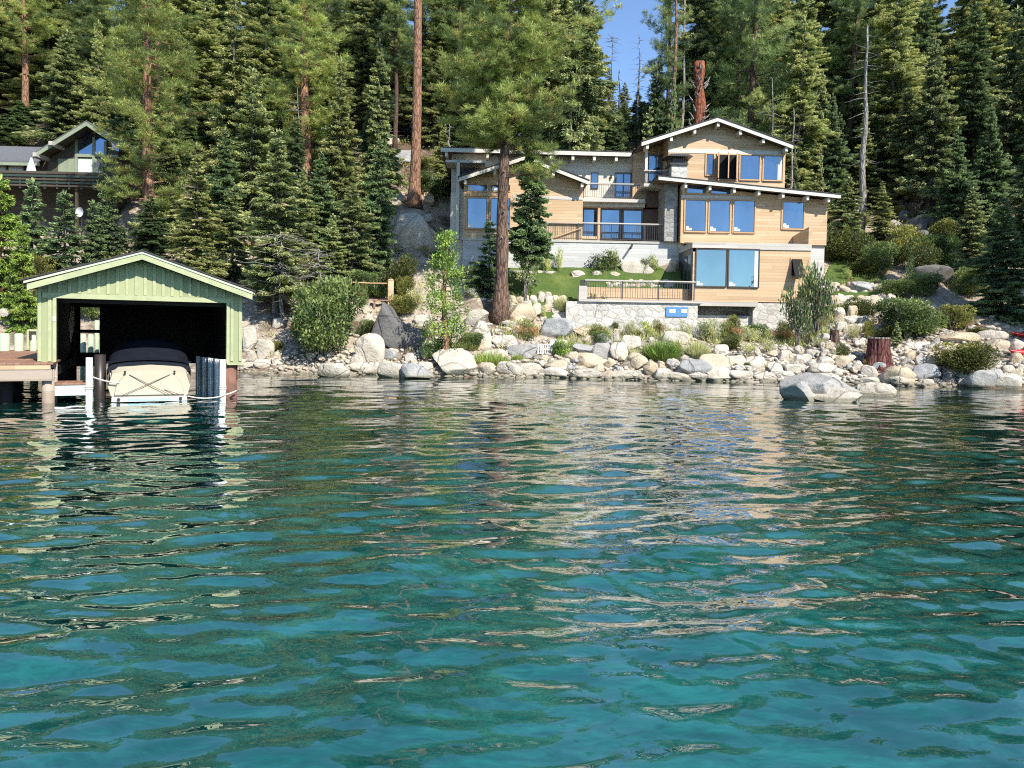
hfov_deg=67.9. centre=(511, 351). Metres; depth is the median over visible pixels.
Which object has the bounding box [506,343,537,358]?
boulder
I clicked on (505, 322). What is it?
boulder
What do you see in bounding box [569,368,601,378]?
boulder
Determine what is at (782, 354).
boulder
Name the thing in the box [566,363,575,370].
boulder
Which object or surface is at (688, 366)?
boulder
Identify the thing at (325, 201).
spruce tree
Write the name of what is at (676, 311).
notice board
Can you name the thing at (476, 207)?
window
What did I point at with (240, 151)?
fir tree
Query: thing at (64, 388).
landing platform
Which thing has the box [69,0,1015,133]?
sky
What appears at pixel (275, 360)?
boulder
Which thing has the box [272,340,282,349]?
shrub
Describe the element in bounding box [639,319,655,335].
weed clump
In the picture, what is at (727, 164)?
window
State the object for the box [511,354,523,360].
grass clump
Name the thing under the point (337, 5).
pine tree
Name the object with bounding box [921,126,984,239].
spruce tree
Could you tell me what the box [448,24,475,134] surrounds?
fir tree
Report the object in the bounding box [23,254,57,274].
shrub
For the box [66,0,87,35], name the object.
fir tree
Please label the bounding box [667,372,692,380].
boulder
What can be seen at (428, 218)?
boulder
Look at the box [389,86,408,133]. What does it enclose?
fir tree
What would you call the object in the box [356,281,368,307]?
shrub
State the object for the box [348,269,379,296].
shrub
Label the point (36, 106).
fir tree
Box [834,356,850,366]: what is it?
boulder
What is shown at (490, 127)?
pine tree
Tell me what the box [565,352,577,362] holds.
boulder
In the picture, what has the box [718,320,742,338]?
shrub
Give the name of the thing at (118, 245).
young fir
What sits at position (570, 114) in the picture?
dead tree
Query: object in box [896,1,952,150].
fir tree
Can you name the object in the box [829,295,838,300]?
boulder
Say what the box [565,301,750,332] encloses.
stone wall
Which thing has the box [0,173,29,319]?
deciduous tree
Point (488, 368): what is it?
boulder
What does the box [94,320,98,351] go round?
mooring pile
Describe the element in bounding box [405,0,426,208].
pine tree
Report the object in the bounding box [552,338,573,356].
shrub
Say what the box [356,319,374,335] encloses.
shrub
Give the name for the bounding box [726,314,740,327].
weed clump
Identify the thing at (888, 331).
shrub
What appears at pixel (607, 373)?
boulder
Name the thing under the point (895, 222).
boulder
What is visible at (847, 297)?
boulder
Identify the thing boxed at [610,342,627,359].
boulder
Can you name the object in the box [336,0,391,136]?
fir tree
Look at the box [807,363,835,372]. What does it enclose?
boulder
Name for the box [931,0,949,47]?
pine tree
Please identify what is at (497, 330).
boulder
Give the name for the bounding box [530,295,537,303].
boulder
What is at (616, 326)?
weed clump
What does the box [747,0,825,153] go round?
fir tree
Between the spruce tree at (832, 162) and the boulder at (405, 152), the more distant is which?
the boulder at (405, 152)
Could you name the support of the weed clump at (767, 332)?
on the terrain at (944, 294)
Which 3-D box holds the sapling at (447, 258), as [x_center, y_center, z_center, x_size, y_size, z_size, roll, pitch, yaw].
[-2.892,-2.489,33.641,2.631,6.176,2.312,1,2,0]
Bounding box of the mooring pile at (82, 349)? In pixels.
[80,334,85,375]
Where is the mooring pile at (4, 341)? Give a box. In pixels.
[0,333,9,350]
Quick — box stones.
[255,316,1023,379]
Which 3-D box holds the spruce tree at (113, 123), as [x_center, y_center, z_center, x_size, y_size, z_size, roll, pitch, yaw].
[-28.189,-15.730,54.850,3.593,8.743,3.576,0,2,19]
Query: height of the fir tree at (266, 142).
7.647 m
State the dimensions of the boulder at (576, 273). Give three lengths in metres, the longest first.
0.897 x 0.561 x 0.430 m
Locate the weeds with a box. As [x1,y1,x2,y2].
[264,261,1013,366]
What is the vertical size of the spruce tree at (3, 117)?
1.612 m
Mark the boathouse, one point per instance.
(195, 314)
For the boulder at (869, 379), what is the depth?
32.34 m
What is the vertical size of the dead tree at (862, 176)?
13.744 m
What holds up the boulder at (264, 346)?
on the terrain at (944, 294)
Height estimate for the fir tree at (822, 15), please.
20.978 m
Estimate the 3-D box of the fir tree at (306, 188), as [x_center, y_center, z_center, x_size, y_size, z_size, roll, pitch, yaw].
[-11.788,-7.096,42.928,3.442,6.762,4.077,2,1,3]
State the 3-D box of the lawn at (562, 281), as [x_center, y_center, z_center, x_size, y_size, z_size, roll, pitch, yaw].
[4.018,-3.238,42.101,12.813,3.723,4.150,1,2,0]
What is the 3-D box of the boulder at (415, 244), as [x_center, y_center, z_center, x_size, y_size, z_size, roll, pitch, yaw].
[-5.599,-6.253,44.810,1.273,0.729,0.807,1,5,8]
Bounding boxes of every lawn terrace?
[825,257,887,286]
[828,291,878,303]
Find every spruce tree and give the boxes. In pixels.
[0,114,19,126]
[0,117,33,145]
[103,75,141,145]
[128,194,177,258]
[136,83,177,172]
[198,103,223,172]
[200,126,252,254]
[303,151,342,258]
[348,136,398,277]
[353,93,395,168]
[592,112,618,150]
[666,73,677,132]
[801,94,859,220]
[827,113,854,191]
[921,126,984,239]
[954,194,1023,325]
[966,104,1022,237]
[1001,147,1023,254]
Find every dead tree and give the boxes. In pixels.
[237,232,315,327]
[284,88,305,170]
[294,248,344,290]
[569,79,574,147]
[602,32,620,121]
[612,70,627,122]
[627,38,648,146]
[665,0,677,131]
[678,0,685,127]
[755,78,786,135]
[779,108,808,188]
[840,26,884,231]
[919,66,931,209]
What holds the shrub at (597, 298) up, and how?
on the terrain at (944, 294)
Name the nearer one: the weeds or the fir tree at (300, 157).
the weeds
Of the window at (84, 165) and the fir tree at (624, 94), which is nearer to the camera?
the window at (84, 165)
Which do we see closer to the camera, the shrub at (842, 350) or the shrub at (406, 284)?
the shrub at (842, 350)
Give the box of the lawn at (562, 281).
[483,266,681,318]
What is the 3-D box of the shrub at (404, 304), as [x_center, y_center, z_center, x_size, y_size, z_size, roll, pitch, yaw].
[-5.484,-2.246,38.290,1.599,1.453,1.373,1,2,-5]
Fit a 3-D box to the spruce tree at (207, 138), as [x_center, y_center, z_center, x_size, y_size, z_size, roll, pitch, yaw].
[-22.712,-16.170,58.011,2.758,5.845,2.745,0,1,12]
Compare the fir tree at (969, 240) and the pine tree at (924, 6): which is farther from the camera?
the pine tree at (924, 6)
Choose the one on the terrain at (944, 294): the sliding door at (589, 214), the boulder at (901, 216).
the boulder at (901, 216)
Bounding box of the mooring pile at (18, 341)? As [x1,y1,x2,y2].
[14,333,23,381]
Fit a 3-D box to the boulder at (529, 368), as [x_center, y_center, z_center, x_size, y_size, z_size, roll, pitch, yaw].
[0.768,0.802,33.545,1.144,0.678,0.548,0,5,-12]
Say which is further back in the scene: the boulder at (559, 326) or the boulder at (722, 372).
the boulder at (559, 326)
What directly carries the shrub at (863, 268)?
on the terrain at (944, 294)
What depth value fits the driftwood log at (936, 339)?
35.61 m
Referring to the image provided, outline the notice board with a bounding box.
[666,307,687,316]
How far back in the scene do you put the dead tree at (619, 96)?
65.41 m
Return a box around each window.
[0,165,6,169]
[8,165,23,170]
[58,159,66,171]
[67,159,74,171]
[78,159,91,171]
[79,133,92,153]
[95,159,103,172]
[96,136,105,153]
[460,168,478,174]
[466,183,487,191]
[466,196,487,229]
[489,197,510,229]
[490,184,510,192]
[591,172,598,188]
[684,199,706,232]
[686,184,706,193]
[695,249,726,286]
[705,153,714,175]
[708,199,731,232]
[710,187,730,194]
[716,152,737,180]
[727,249,759,287]
[732,199,755,233]
[739,154,760,180]
[762,154,783,181]
[781,200,804,229]
[790,258,804,277]
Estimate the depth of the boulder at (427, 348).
34.26 m
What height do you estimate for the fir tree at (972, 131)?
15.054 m
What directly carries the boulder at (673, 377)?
on the terrain at (944, 294)
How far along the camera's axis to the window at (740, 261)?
40.87 m
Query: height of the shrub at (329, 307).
4.616 m
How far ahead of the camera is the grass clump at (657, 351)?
34.46 m
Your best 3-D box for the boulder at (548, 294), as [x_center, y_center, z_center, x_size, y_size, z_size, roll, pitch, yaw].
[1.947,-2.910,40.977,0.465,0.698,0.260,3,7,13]
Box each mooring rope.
[93,377,118,382]
[187,395,221,398]
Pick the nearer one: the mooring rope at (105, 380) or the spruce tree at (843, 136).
the mooring rope at (105, 380)
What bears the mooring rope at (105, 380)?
attached to the boathouse
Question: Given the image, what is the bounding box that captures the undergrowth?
[0,105,1012,284]
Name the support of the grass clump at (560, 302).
on the lawn at (562, 281)
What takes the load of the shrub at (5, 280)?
on the terrain at (944, 294)
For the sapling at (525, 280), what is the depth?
39.83 m
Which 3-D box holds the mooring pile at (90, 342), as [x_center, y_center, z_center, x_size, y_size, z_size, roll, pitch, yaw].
[-16.616,0.607,29.969,0.212,2.604,0.209,1,2,0]
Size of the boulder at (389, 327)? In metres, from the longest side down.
2.299 x 1.822 x 0.976 m
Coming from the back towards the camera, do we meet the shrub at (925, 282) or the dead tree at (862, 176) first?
the dead tree at (862, 176)
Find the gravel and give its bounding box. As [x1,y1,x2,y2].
[237,286,1023,386]
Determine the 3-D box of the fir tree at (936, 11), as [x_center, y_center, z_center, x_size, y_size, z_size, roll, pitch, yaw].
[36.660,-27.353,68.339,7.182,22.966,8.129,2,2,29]
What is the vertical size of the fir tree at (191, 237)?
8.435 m
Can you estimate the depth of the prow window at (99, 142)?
50.67 m
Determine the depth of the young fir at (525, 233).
39.82 m
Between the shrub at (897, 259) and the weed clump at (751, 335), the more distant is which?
the shrub at (897, 259)
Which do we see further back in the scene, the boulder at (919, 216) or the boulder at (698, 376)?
the boulder at (919, 216)
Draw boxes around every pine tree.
[0,0,63,121]
[42,0,119,120]
[46,0,140,123]
[72,0,219,223]
[87,0,151,124]
[103,0,207,125]
[238,0,356,187]
[281,0,334,79]
[310,0,357,105]
[339,6,378,93]
[369,0,413,148]
[387,0,458,146]
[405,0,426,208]
[422,0,491,144]
[424,0,625,323]
[603,110,631,150]
[619,106,633,135]
[626,101,654,142]
[640,0,694,132]
[662,0,752,111]
[703,0,821,133]
[704,0,783,129]
[814,0,900,176]
[920,4,939,26]
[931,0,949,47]
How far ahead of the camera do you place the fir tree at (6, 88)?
62.59 m
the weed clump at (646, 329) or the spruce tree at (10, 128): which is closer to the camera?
the weed clump at (646, 329)
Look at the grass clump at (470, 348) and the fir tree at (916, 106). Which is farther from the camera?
the fir tree at (916, 106)
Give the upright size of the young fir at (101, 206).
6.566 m
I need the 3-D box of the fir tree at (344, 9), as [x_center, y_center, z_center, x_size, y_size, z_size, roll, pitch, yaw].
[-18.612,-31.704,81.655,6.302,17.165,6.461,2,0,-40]
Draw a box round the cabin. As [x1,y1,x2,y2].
[0,120,153,247]
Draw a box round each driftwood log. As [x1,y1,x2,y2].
[922,343,935,348]
[930,330,948,345]
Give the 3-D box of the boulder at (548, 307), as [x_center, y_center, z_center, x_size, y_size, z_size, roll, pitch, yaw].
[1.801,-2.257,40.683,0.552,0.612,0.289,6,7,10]
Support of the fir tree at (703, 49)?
on the terrain at (944, 294)
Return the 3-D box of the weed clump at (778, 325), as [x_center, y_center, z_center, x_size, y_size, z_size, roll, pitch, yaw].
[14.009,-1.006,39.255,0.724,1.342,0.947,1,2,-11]
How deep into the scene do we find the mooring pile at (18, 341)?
25.75 m
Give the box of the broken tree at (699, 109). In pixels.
[688,60,710,124]
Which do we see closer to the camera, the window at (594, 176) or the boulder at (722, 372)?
the boulder at (722, 372)
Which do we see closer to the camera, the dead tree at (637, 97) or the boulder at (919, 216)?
the boulder at (919, 216)
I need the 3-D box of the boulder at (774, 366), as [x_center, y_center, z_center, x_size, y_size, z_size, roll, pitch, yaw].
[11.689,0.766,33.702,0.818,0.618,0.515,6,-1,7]
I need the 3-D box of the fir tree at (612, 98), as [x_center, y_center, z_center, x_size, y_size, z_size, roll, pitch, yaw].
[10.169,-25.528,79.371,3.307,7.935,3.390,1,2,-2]
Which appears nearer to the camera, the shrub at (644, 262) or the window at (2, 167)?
the shrub at (644, 262)
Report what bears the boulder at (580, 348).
on the terrain at (944, 294)
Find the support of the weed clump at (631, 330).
on the terrain at (944, 294)
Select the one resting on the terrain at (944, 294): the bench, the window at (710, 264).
the bench
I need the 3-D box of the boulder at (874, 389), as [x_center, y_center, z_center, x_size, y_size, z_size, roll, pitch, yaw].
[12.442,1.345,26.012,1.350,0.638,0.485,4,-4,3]
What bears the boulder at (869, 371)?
on the terrain at (944, 294)
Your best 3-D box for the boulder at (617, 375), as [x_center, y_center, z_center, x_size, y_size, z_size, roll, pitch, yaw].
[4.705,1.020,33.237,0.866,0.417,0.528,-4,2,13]
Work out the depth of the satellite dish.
46.29 m
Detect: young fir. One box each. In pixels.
[4,177,54,262]
[31,189,94,269]
[77,199,109,263]
[92,155,113,253]
[92,188,133,257]
[463,219,514,297]
[508,152,554,292]
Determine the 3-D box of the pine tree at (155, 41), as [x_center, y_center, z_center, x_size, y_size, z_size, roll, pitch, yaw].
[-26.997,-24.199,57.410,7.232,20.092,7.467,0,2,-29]
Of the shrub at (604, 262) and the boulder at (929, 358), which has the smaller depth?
the boulder at (929, 358)
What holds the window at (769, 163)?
in the house
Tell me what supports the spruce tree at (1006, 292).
on the terrain at (944, 294)
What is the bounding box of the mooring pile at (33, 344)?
[30,335,36,381]
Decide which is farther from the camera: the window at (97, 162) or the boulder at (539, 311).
the window at (97, 162)
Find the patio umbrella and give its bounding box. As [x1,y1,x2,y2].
[26,156,35,170]
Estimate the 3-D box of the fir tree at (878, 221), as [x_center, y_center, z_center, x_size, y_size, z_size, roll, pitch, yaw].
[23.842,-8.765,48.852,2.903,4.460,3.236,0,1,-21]
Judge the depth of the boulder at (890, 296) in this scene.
40.08 m
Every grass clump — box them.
[454,341,481,350]
[474,350,510,365]
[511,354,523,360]
[553,294,570,310]
[639,336,684,361]
[681,340,712,358]
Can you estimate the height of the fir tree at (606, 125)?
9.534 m
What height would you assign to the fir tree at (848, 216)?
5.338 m
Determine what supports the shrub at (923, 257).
on the terrain at (944, 294)
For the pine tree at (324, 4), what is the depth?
66.35 m
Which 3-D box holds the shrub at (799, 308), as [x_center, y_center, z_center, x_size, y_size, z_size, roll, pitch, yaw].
[13.907,-1.559,37.241,1.367,3.537,1.457,0,2,-39]
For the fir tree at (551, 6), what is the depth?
60.01 m
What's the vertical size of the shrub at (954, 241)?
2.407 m
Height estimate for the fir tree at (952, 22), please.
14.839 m
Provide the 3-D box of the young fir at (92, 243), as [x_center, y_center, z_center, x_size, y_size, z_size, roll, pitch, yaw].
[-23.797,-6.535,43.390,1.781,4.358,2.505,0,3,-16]
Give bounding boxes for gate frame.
[27,329,36,349]
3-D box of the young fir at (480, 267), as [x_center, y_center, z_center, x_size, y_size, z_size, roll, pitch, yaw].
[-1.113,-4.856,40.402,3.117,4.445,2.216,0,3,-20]
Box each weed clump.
[589,323,607,333]
[609,321,618,328]
[623,318,637,334]
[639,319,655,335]
[652,319,665,332]
[674,321,693,336]
[692,322,707,339]
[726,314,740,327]
[739,325,762,342]
[763,327,773,339]
[776,320,790,340]
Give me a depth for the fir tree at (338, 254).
39.12 m
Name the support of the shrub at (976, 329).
on the terrain at (944, 294)
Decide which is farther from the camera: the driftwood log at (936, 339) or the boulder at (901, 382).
the driftwood log at (936, 339)
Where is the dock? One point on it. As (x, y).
(17, 368)
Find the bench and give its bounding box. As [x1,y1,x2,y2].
[372,299,391,308]
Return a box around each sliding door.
[582,208,597,235]
[600,208,620,238]
[622,209,642,239]
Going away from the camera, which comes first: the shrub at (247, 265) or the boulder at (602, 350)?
the boulder at (602, 350)
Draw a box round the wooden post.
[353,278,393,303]
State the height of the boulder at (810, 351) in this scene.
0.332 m
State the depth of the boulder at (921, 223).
50.35 m
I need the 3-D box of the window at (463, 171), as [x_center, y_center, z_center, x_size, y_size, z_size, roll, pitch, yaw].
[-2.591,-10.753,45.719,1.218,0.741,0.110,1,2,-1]
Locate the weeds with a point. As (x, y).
(715, 339)
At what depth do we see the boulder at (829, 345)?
35.04 m
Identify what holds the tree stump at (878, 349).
on the terrain at (944, 294)
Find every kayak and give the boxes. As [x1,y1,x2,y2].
[1009,348,1023,354]
[1011,331,1023,336]
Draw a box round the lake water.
[0,368,1023,767]
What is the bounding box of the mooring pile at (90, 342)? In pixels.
[88,334,93,374]
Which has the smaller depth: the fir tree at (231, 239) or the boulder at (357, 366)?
the boulder at (357, 366)
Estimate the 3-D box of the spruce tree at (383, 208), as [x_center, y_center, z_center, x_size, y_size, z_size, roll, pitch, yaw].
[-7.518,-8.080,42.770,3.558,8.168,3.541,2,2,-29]
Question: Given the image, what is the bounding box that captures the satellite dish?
[75,207,82,234]
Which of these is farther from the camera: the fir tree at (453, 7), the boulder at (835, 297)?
the fir tree at (453, 7)
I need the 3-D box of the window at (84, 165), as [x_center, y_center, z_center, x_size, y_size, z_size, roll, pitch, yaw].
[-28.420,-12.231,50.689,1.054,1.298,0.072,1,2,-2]
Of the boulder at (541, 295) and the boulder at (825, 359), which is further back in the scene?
the boulder at (541, 295)
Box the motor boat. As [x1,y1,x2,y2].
[106,337,190,401]
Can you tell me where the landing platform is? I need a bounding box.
[55,380,85,395]
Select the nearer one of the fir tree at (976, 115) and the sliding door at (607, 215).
the sliding door at (607, 215)
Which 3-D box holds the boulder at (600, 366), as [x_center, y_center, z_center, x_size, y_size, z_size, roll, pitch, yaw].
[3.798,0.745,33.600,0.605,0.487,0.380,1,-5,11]
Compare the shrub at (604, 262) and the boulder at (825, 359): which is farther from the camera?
the shrub at (604, 262)
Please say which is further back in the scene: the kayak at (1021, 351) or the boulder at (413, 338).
the boulder at (413, 338)
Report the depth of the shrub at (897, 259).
44.38 m
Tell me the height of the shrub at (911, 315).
2.451 m
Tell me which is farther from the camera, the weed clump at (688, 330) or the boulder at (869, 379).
the weed clump at (688, 330)
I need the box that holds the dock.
[0,350,77,404]
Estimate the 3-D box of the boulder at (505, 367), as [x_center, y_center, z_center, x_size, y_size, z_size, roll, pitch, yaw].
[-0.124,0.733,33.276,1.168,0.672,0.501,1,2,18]
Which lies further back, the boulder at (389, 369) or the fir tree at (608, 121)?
the fir tree at (608, 121)
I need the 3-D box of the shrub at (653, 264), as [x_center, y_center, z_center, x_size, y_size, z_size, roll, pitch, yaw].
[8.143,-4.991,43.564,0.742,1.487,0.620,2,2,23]
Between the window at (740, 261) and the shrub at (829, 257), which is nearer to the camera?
the window at (740, 261)
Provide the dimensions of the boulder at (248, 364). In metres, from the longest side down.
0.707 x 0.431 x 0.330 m
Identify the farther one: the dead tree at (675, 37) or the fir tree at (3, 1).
the fir tree at (3, 1)
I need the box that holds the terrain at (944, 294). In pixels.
[0,106,1023,388]
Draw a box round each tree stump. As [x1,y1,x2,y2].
[830,329,839,343]
[863,337,893,372]
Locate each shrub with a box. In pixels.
[3,273,31,307]
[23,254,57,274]
[81,307,99,320]
[245,256,274,290]
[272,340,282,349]
[279,257,317,284]
[288,274,367,355]
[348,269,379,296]
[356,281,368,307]
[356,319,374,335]
[371,280,386,298]
[379,252,419,293]
[387,294,418,315]
[395,275,412,295]
[406,282,426,305]
[418,334,455,357]
[421,155,434,173]
[421,169,441,198]
[455,332,484,350]
[457,265,474,278]
[464,287,480,297]
[515,317,538,341]
[528,283,534,292]
[541,259,551,271]
[541,304,545,316]
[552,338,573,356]
[556,246,563,270]
[587,248,622,272]
[588,293,606,315]
[591,330,610,342]
[606,248,620,269]
[627,347,638,353]
[632,330,642,335]
[640,258,648,271]
[649,253,660,271]
[701,317,723,339]
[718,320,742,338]
[719,334,741,349]
[739,323,769,336]
[739,342,758,352]
[760,337,777,351]
[770,322,794,342]
[778,285,813,346]
[797,259,837,337]
[810,336,826,345]
[824,220,875,256]
[824,228,879,260]
[824,243,836,261]
[835,341,850,355]
[842,265,852,278]
[844,297,877,315]
[845,323,860,338]
[849,254,894,276]
[858,240,899,271]
[862,320,876,337]
[872,278,917,297]
[873,296,948,338]
[874,324,901,337]
[883,223,933,252]
[889,237,912,265]
[890,205,905,219]
[900,237,943,267]
[904,255,915,278]
[904,272,944,297]
[921,233,950,264]
[927,218,960,239]
[931,303,976,330]
[931,341,1004,374]
[934,232,960,264]
[949,266,989,296]
[966,326,989,332]
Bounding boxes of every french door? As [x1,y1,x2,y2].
[615,172,631,198]
[647,154,662,182]
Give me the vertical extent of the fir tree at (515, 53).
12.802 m
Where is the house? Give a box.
[440,116,841,336]
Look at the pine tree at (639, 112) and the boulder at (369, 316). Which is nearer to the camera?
the boulder at (369, 316)
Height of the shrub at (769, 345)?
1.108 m
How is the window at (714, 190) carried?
in the house
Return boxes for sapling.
[416,229,475,349]
[508,254,542,300]
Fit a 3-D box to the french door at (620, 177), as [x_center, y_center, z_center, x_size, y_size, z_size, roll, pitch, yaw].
[6.734,-10.078,45.978,1.037,1.552,0.110,1,2,-1]
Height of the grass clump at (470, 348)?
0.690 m
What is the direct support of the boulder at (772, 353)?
on the terrain at (944, 294)
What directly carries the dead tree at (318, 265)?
on the terrain at (944, 294)
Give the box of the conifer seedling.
[890,322,903,347]
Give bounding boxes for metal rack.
[537,344,553,353]
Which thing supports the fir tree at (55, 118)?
on the terrain at (944, 294)
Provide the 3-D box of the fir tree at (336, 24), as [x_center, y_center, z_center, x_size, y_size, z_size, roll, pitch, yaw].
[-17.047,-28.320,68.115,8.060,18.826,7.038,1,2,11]
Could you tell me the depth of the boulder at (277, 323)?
36.70 m
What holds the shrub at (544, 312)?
on the terrain at (944, 294)
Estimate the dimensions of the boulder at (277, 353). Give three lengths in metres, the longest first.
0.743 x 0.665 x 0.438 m
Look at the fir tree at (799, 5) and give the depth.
61.18 m
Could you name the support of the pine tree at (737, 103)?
on the terrain at (944, 294)
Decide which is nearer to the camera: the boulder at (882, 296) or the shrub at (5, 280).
the shrub at (5, 280)
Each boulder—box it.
[0,308,10,320]
[242,326,256,349]
[242,362,253,367]
[245,350,256,361]
[253,359,270,368]
[257,339,274,358]
[260,371,274,374]
[268,350,283,357]
[271,357,287,364]
[272,318,283,328]
[285,366,295,369]
[318,363,350,376]
[349,354,363,363]
[349,362,370,371]
[355,333,384,362]
[362,366,377,374]
[363,308,371,313]
[363,313,374,329]
[371,302,406,348]
[377,361,401,377]
[384,349,397,360]
[385,212,441,252]
[387,137,399,143]
[395,154,410,163]
[400,150,410,156]
[400,363,434,378]
[402,328,425,349]
[405,353,416,362]
[410,240,427,250]
[413,314,429,324]
[418,361,433,370]
[421,192,434,205]
[421,340,436,358]
[422,214,432,221]
[431,348,477,375]
[447,310,461,322]
[453,286,468,296]
[464,309,488,324]
[468,320,492,343]
[476,362,496,375]
[479,341,492,350]
[481,349,507,358]
[490,328,504,334]
[492,335,517,346]
[496,361,522,374]
[500,320,515,327]
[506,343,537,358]
[509,295,516,303]
[510,303,536,321]
[512,316,526,322]
[516,296,522,302]
[518,363,541,375]
[520,359,534,362]
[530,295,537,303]
[533,306,543,315]
[537,291,544,301]
[537,366,567,376]
[539,355,548,360]
[540,317,572,337]
[544,292,551,299]
[544,304,550,311]
[544,360,566,369]
[545,296,555,307]
[547,339,566,346]
[551,308,559,312]
[552,312,564,317]
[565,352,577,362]
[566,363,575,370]
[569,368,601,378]
[570,270,584,276]
[572,343,592,352]
[573,327,590,336]
[576,352,606,367]
[581,335,595,344]
[591,343,610,358]
[592,271,601,274]
[594,363,604,371]
[596,333,611,343]
[601,370,612,376]
[604,358,616,367]
[610,272,619,275]
[610,331,619,342]
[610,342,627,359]
[612,370,625,379]
[615,370,637,378]
[619,261,653,273]
[619,352,648,369]
[620,335,640,349]
[643,362,657,374]
[653,368,671,379]
[657,361,667,367]
[660,260,678,271]
[661,331,689,344]
[666,359,679,369]
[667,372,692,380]
[669,375,683,380]
[677,354,692,360]
[679,359,712,374]
[688,372,709,380]
[698,354,737,367]
[706,366,732,380]
[707,375,722,380]
[713,344,728,351]
[728,356,745,363]
[730,370,753,379]
[745,356,766,368]
[753,372,775,381]
[754,367,764,371]
[763,350,777,356]
[766,362,783,371]
[772,371,794,377]
[777,350,792,360]
[779,372,861,401]
[782,364,806,373]
[793,345,804,354]
[794,355,804,363]
[801,354,812,360]
[804,359,816,365]
[805,349,818,354]
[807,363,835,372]
[817,356,834,364]
[818,373,840,379]
[819,333,829,340]
[820,349,828,355]
[822,342,832,348]
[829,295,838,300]
[831,367,844,376]
[834,307,844,316]
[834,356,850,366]
[835,321,846,331]
[837,293,844,300]
[837,313,843,321]
[839,286,850,291]
[842,324,854,332]
[844,295,853,299]
[844,316,854,323]
[847,306,857,315]
[847,354,855,361]
[848,315,859,323]
[850,281,873,290]
[852,361,861,370]
[853,340,864,346]
[855,382,896,396]
[859,316,868,322]
[859,377,879,382]
[860,365,877,376]
[870,295,879,300]
[872,316,879,324]
[873,362,885,368]
[877,293,886,299]
[880,376,916,384]
[881,366,916,380]
[885,294,895,298]
[891,220,900,227]
[891,378,914,385]
[897,198,923,210]
[898,210,910,222]
[899,356,915,365]
[903,341,930,349]
[903,350,915,359]
[912,264,953,282]
[913,363,941,378]
[914,214,936,222]
[915,217,927,229]
[915,355,925,364]
[922,379,934,384]
[926,354,939,365]
[936,332,980,341]
[943,372,956,383]
[957,378,964,385]
[964,369,1003,387]
[977,330,1008,339]
[985,339,1010,351]
[995,373,1021,388]
[1001,365,1014,372]
[1010,338,1023,349]
[1010,353,1023,363]
[1011,367,1023,376]
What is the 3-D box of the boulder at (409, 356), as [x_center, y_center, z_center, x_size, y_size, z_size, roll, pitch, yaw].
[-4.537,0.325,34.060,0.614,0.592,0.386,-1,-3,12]
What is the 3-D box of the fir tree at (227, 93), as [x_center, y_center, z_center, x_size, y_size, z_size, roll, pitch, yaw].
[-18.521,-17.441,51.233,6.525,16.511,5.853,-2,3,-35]
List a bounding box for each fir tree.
[0,0,15,72]
[0,0,48,109]
[0,0,83,109]
[0,8,21,106]
[1,100,37,130]
[12,29,90,143]
[22,98,61,121]
[32,0,81,58]
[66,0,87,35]
[70,19,114,127]
[86,6,128,118]
[104,0,190,129]
[127,93,201,247]
[138,0,206,128]
[163,0,199,96]
[163,142,234,278]
[165,92,202,180]
[174,0,258,103]
[174,8,244,160]
[192,0,281,207]
[208,188,251,282]
[221,66,284,237]
[231,0,265,82]
[233,128,325,319]
[240,0,290,127]
[251,1,299,137]
[251,74,276,154]
[265,5,357,149]
[269,110,288,157]
[275,116,318,183]
[278,118,311,219]
[286,167,330,274]
[292,0,347,111]
[309,58,364,222]
[309,183,385,293]
[312,106,354,174]
[312,214,352,295]
[328,104,360,181]
[333,0,390,141]
[335,0,352,50]
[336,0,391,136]
[348,39,408,200]
[350,0,413,137]
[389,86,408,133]
[405,0,464,149]
[409,0,469,144]
[428,122,450,195]
[441,0,480,102]
[446,98,474,146]
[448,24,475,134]
[452,19,511,147]
[484,0,533,133]
[510,125,519,146]
[514,0,567,148]
[536,37,573,146]
[539,0,621,150]
[548,0,586,74]
[551,6,604,147]
[580,0,614,106]
[582,42,614,131]
[590,75,615,149]
[603,71,620,134]
[605,109,613,138]
[606,109,630,150]
[615,83,631,121]
[622,101,631,138]
[624,92,643,141]
[633,101,657,141]
[641,58,677,137]
[642,107,654,139]
[662,0,736,133]
[689,0,742,110]
[710,0,778,127]
[734,0,783,118]
[738,86,747,125]
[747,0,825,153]
[758,0,848,167]
[762,91,773,133]
[766,16,840,219]
[777,0,800,28]
[786,149,802,189]
[792,0,846,131]
[805,0,873,170]
[806,71,832,186]
[813,145,830,235]
[818,0,909,175]
[827,176,868,237]
[846,110,899,215]
[850,0,940,175]
[851,95,886,194]
[853,0,933,205]
[866,181,896,244]
[867,0,881,55]
[870,87,930,209]
[894,37,967,213]
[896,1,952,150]
[907,0,956,116]
[908,83,938,184]
[935,1,1000,200]
[935,4,960,115]
[936,0,1003,137]
[945,187,990,276]
[950,0,1023,116]
[965,76,993,169]
[972,4,1023,216]
[988,0,1023,93]
[992,88,1011,166]
[995,2,1023,83]
[1005,40,1023,212]
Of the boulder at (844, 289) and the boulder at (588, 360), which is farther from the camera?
the boulder at (844, 289)
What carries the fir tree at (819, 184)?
on the terrain at (944, 294)
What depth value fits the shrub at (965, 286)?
41.56 m
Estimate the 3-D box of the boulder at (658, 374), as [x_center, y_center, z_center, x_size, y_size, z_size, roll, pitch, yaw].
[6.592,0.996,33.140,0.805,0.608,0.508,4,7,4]
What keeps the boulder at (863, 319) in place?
on the terrain at (944, 294)
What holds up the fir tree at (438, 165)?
on the terrain at (944, 294)
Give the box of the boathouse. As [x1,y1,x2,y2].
[20,250,255,401]
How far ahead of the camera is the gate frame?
25.98 m
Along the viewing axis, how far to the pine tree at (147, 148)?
44.62 m
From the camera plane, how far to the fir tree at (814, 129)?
53.96 m
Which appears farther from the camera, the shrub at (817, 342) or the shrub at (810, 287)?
the shrub at (810, 287)

